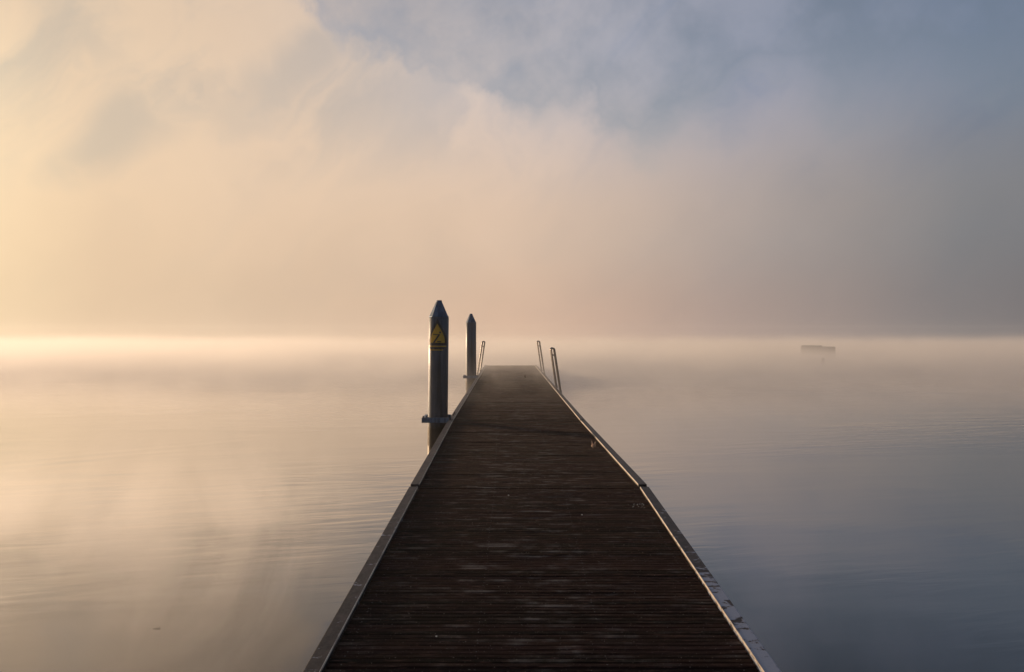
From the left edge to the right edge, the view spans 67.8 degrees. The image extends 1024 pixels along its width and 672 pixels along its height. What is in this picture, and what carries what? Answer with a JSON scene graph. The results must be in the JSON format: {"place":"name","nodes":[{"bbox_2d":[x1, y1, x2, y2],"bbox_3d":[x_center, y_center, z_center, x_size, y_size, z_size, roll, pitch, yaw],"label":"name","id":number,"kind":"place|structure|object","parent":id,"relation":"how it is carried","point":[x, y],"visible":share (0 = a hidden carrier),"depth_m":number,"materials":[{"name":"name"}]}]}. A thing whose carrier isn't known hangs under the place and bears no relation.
{"place":"outdoors","nodes":[
{"label":"outdoors","id":0,"kind":"place"},
{"bbox_2d":[0,343,1023,671],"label":"water","id":1,"kind":"structure","parent":0,"point":[218,507],"depth_m":10.33,"materials":[{"name":"grey liquid"}]},
{"bbox_2d":[428,300,448,445],"bbox_3d":[-1.372,2.048,14.014,0.365,5.410,0.370,1,0,0],"label":"mooring pile","id":2,"kind":"object","parent":1,"relation":"in","point":[437,383],"visible":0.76,"depth_m":13.86,"materials":[{"name":"grey metal"}]},
{"bbox_2d":[429,319,446,349],"bbox_3d":[-1.351,-0.023,13.862,0.330,0.570,0.107,1,0,0],"label":"warning sign","id":3,"kind":"object","parent":2,"relation":"attached to","point":[437,336],"visible":1,"depth_m":13.82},
{"bbox_2d":[466,314,475,390],"bbox_3d":[-1.443,1.940,26.814,0.365,5.450,0.370,0,0,0],"label":"mooring pile","id":4,"kind":"object","parent":1,"relation":"in","point":[470,346],"visible":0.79,"depth_m":26.65,"materials":[{"name":"grey metal"}]},
{"bbox_2d":[303,365,780,671],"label":"jetty","id":5,"kind":"object","parent":1,"relation":"on","point":[471,565],"visible":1,"depth_m":5.53,"materials":[{"name":"wood"},{"name":"metal"}]},
{"bbox_2d":[477,341,484,374],"bbox_3d":[-1.315,1.295,30.710,0.468,2.194,0.570,0,0,0],"label":"swim ladder","id":6,"kind":"object","parent":5,"relation":"attached to","point":[480,357],"visible":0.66,"depth_m":30.44,"materials":[{"name":"metal"}]},
{"bbox_2d":[537,341,544,373],"bbox_3d":[1.242,1.288,31.010,0.469,2.204,0.570,0,0,0],"label":"swim ladder","id":7,"kind":"object","parent":5,"relation":"attached to","point":[543,370],"visible":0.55,"depth_m":30.74,"materials":[{"name":"metal"}]},
{"bbox_2d":[550,347,561,392],"bbox_3d":[1.331,1.390,22.010,0.457,2.124,0.570,0,0,0],"label":"swim ladder","id":8,"kind":"object","parent":5,"relation":"attached to","point":[556,365],"visible":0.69,"depth_m":21.75,"materials":[{"name":"metal"}]},
{"bbox_2d":[801,345,835,356],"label":"swim raft","id":9,"kind":"object","parent":1,"relation":"on","point":[807,350],"visible":0.9,"depth_m":61.62,"materials":[{"name":"plastic"}]},
{"bbox_2d":[0,0,1023,344],"label":"sky","id":10,"kind":"structure","parent":0,"point":[172,171],"materials":[{"name":"beige"}]}
]}

